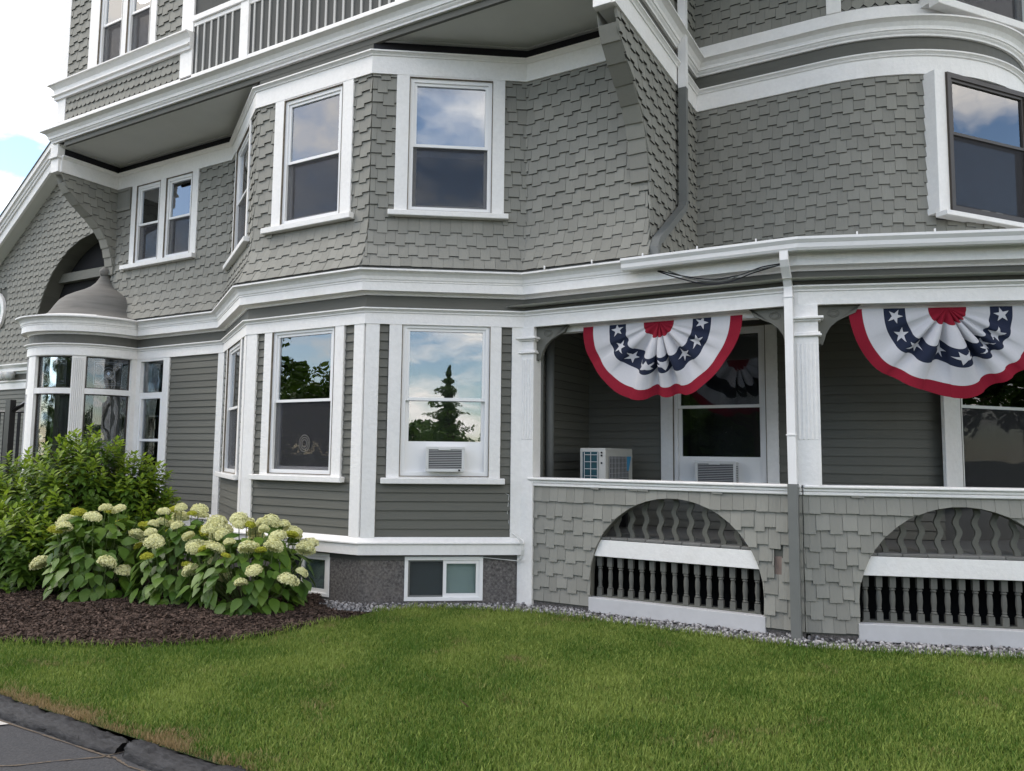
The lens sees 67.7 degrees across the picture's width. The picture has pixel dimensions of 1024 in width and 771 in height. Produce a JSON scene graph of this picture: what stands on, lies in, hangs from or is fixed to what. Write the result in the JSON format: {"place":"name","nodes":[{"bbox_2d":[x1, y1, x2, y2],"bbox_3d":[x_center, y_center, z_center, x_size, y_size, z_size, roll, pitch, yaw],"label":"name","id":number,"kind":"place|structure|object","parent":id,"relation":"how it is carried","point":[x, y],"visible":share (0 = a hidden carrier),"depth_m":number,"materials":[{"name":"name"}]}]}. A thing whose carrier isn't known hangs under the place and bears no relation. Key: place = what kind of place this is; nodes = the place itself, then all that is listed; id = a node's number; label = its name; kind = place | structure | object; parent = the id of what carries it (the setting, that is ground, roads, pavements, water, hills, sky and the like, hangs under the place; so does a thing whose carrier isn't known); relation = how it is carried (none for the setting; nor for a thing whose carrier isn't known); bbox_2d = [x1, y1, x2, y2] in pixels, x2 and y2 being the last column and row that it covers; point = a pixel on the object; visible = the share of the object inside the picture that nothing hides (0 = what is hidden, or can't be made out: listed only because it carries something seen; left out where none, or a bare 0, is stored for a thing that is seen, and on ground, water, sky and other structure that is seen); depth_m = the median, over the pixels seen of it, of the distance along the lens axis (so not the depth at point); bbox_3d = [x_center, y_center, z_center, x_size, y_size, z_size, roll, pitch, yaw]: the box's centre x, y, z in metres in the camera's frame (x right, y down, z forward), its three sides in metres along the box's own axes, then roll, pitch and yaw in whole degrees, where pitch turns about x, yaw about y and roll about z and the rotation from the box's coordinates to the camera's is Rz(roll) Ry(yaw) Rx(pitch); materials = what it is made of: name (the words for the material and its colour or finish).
{"place":"outdoors","nodes":[
{"label":"outdoors","id":0,"kind":"place"},
{"bbox_2d":[0,0,63,213],"label":"sky","id":1,"kind":"structure","parent":0,"point":[30,30],"materials":[{"name":"white"}]},
{"bbox_2d":[0,718,150,770],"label":"parking lot","id":2,"kind":"structure","parent":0,"point":[18,745],"depth_m":4.57,"materials":[{"name":"grey asphalt"}]},
{"bbox_2d":[0,694,128,754],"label":"kerb","id":3,"kind":"structure","parent":2,"relation":"on","point":[74,731],"depth_m":4.91,"materials":[{"name":"black concrete"}]},
{"bbox_2d":[0,720,144,770],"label":"paving cracks","id":4,"kind":"object","parent":2,"relation":"on","point":[114,757],"visible":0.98,"depth_m":4.58,"materials":[{"name":"black asphalt"}]},
{"bbox_2d":[122,739,247,770],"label":"kerb","id":5,"kind":"structure","parent":2,"relation":"on","point":[149,755],"depth_m":4.41,"materials":[{"name":"black concrete"}]},
{"bbox_2d":[0,498,1023,770],"bbox_3d":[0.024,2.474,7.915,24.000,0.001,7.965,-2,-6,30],"label":"lawn","id":6,"kind":"structure","parent":0,"point":[642,743],"depth_m":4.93,"materials":[{"name":"plant"}]},
{"bbox_2d":[0,560,370,649],"bbox_3d":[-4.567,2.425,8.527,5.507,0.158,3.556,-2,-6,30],"label":"bark mulch","id":7,"kind":"object","parent":6,"relation":"on","point":[51,624],"visible":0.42,"depth_m":7.63,"materials":[{"name":"brown wood"}]},
{"bbox_2d":[29,503,155,601],"bbox_3d":[-4.846,1.980,8.974,1.351,1.201,1.291,-2,-6,30],"label":"hydrangea","id":8,"kind":"object","parent":7,"relation":"on","point":[101,562],"visible":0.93,"depth_m":8.68,"materials":[{"name":"green plant"}]},
{"bbox_2d":[0,422,186,593],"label":"shrub","id":9,"kind":"object","parent":7,"relation":"on","point":[46,492],"visible":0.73,"depth_m":9.88,"materials":[{"name":"green plant"}]},
{"bbox_2d":[114,502,233,605],"bbox_3d":[-3.760,1.979,8.837,1.393,1.244,1.260,-2,-6,30],"label":"hydrangea","id":10,"kind":"object","parent":7,"relation":"on","point":[165,582],"visible":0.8,"depth_m":8.48,"materials":[{"name":"green plant"}]},
{"bbox_2d":[175,512,318,615],"bbox_3d":[-2.896,1.987,8.453,1.729,1.160,1.364,-2,-6,30],"label":"hydrangea","id":11,"kind":"object","parent":7,"relation":"on","point":[274,578],"visible":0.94,"depth_m":8.09,"materials":[{"name":"green plant"}]},
{"bbox_2d":[0,602,1023,660],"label":"grass edge","id":12,"kind":"object","parent":6,"relation":"on","point":[653,627],"depth_m":7.03,"materials":[{"name":"green plant"}]},
{"bbox_2d":[0,0,1023,648],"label":"house","id":13,"kind":"structure","parent":6,"relation":"on","point":[324,272],"depth_m":9.31,"materials":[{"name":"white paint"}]},
{"bbox_2d":[0,293,5,328],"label":"round window","id":14,"kind":"structure","parent":13,"relation":"in","point":[2,300],"depth_m":19.85,"materials":[{"name":"white paint"}]},
{"bbox_2d":[0,371,15,380],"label":"floodlight","id":15,"kind":"object","parent":13,"relation":"attached to","point":[8,375],"visible":1,"depth_m":19.16,"materials":[{"name":"white plastic"}]},
{"bbox_2d":[0,400,24,489],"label":"window","id":16,"kind":"structure","parent":13,"relation":"attached to","point":[11,409],"depth_m":13.72,"materials":[{"name":"white metal"}]},
{"bbox_2d":[87,0,124,68],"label":"window","id":17,"kind":"structure","parent":13,"relation":"in","point":[107,16],"depth_m":12.40,"materials":[{"name":"white paint"}]},
{"bbox_2d":[122,0,158,53],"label":"window","id":18,"kind":"structure","parent":13,"relation":"in","point":[140,18],"depth_m":12.00,"materials":[{"name":"white paint"}]},
{"bbox_2d":[131,358,164,488],"bbox_3d":[-5.875,0.965,13.042,0.800,2.770,0.840,-2,-6,30],"label":"side window","id":19,"kind":"structure","parent":13,"relation":"in","point":[147,423],"depth_m":12.79,"materials":[{"name":"white paint"}]},
{"bbox_2d":[119,178,195,270],"bbox_3d":[-5.823,-2.768,13.274,1.920,1.500,0.805,-2,-6,30],"label":"window","id":20,"kind":"structure","parent":13,"relation":"in","point":[147,198],"depth_m":13.25,"materials":[{"name":"white paint"}]},
{"bbox_2d":[160,169,199,257],"bbox_3d":[-5.359,-2.823,13.044,0.888,1.423,0.747,-2,-6,30],"label":"window","id":21,"kind":"structure","parent":13,"relation":"in","point":[181,191],"depth_m":12.83,"materials":[{"name":"white paint"}]},
{"bbox_2d":[215,338,243,479],"bbox_3d":[-4.003,0.358,10.950,0.183,1.922,1.776,3,-6,-28],"label":"window","id":22,"kind":"structure","parent":13,"relation":"in","point":[234,361],"depth_m":11.20,"materials":[{"name":"white paint"}]},
{"bbox_2d":[223,120,251,269],"bbox_3d":[-4.006,-2.777,11.298,0.183,1.795,1.930,3,-6,-28],"label":"window","id":23,"kind":"structure","parent":13,"relation":"in","point":[240,238],"depth_m":11.47,"materials":[{"name":"white paint"}]},
{"bbox_2d":[249,325,346,482],"bbox_3d":[-2.484,0.255,9.783,1.540,1.905,0.805,-2,-6,30],"label":"window","id":24,"kind":"structure","parent":13,"relation":"in","point":[302,422],"depth_m":9.54,"materials":[{"name":"white paint"}]},
{"bbox_2d":[278,552,329,596],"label":"basement window","id":25,"kind":"structure","parent":13,"relation":"in","point":[320,566],"depth_m":9.18,"materials":[{"name":"white plastic"}]},
{"bbox_2d":[260,79,354,234],"bbox_3d":[-2.425,-2.871,10.048,1.534,1.795,0.805,-2,-6,30],"label":"window","id":26,"kind":"structure","parent":13,"relation":"in","point":[313,159],"depth_m":9.81,"materials":[{"name":"white paint"}]},
{"bbox_2d":[380,324,504,484],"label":"window","id":27,"kind":"structure","parent":13,"relation":"in","point":[444,382],"depth_m":9.18,"materials":[{"name":"white paint"}]},
{"bbox_2d":[404,557,482,600],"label":"basement window","id":28,"kind":"structure","parent":13,"relation":"in","point":[425,578],"depth_m":8.98,"materials":[{"name":"white plastic"}]},
{"bbox_2d":[425,446,464,471],"bbox_3d":[-0.787,0.867,8.990,0.455,0.295,0.178,1,-5,-5],"label":"air conditioner","id":29,"kind":"object","parent":13,"relation":"attached to","point":[444,459],"visible":1,"depth_m":8.92,"materials":[{"name":"white plastic"}]},
{"bbox_2d":[387,74,507,220],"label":"window","id":30,"kind":"structure","parent":13,"relation":"in","point":[450,143],"depth_m":9.48,"materials":[{"name":"white paint"}]},
{"bbox_2d":[480,493,524,562],"bbox_3d":[-0.103,1.667,9.004,0.548,0.828,0.117,-1,-5,14],"label":"coax cable","id":31,"kind":"object","parent":13,"relation":"attached to","point":[522,547],"visible":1,"depth_m":8.94,"materials":[{"name":"white plastic"}]},
{"bbox_2d":[580,448,631,530],"bbox_3d":[1.204,1.296,9.633,0.360,1.000,0.917,-2,-6,30],"label":"heat pump","id":32,"kind":"object","parent":13,"relation":"on","point":[605,463],"visible":0.48,"depth_m":9.34,"materials":[{"name":"paint"}]},
{"bbox_2d":[583,315,742,399],"bbox_3d":[1.612,-0.277,8.415,1.830,0.876,0.190,-2,-6,30],"label":"bunting","id":33,"kind":"object","parent":13,"relation":"hanging from","point":[644,361],"visible":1,"depth_m":8.38,"materials":[{"name":"red fabric"}]},
{"bbox_2d":[695,461,738,481],"bbox_3d":[2.612,1.119,9.729,0.520,0.310,0.198,-2,-6,30],"label":"air conditioner","id":34,"kind":"object","parent":13,"relation":"attached to","point":[716,471],"visible":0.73,"depth_m":9.65,"materials":[{"name":"white plastic"}]},
{"bbox_2d":[657,263,779,284],"bbox_3d":[2.159,-1.171,7.995,1.324,0.231,0.013,-2,-6,30],"label":"cable bundle","id":35,"kind":"object","parent":13,"relation":"hanging from","point":[735,276],"visible":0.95,"depth_m":7.99,"materials":[{"name":"black rubber"}]},
{"bbox_2d":[661,324,779,483],"bbox_3d":[2.821,0.330,10.141,1.508,2.105,0.747,-2,-6,30],"label":"window","id":36,"kind":"structure","parent":13,"relation":"in","point":[734,416],"depth_m":10.29,"materials":[{"name":"white paint"}]},
{"bbox_2d":[849,306,1023,397],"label":"bunting","id":37,"kind":"object","parent":13,"relation":"hanging from","point":[961,352],"visible":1,"depth_m":7.44,"materials":[{"name":"red fabric"}]},
{"bbox_2d":[917,0,1023,33],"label":"window","id":38,"kind":"structure","parent":13,"relation":"in","point":[1010,13],"depth_m":9.43,"materials":[{"name":"white paint"}]},
{"bbox_2d":[922,69,1023,228],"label":"window","id":39,"kind":"structure","parent":13,"relation":"in","point":[974,133],"depth_m":9.27,"materials":[{"name":"white paint"}]},
{"bbox_2d":[940,370,1023,487],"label":"window","id":40,"kind":"structure","parent":13,"relation":"in","point":[983,434],"depth_m":9.06,"materials":[{"name":"white paint"}]},
{"bbox_2d":[319,599,1023,657],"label":"gravel","id":41,"kind":"structure","parent":0,"point":[349,606],"depth_m":7.67,"materials":[{"name":"grey gravel"}]}
]}

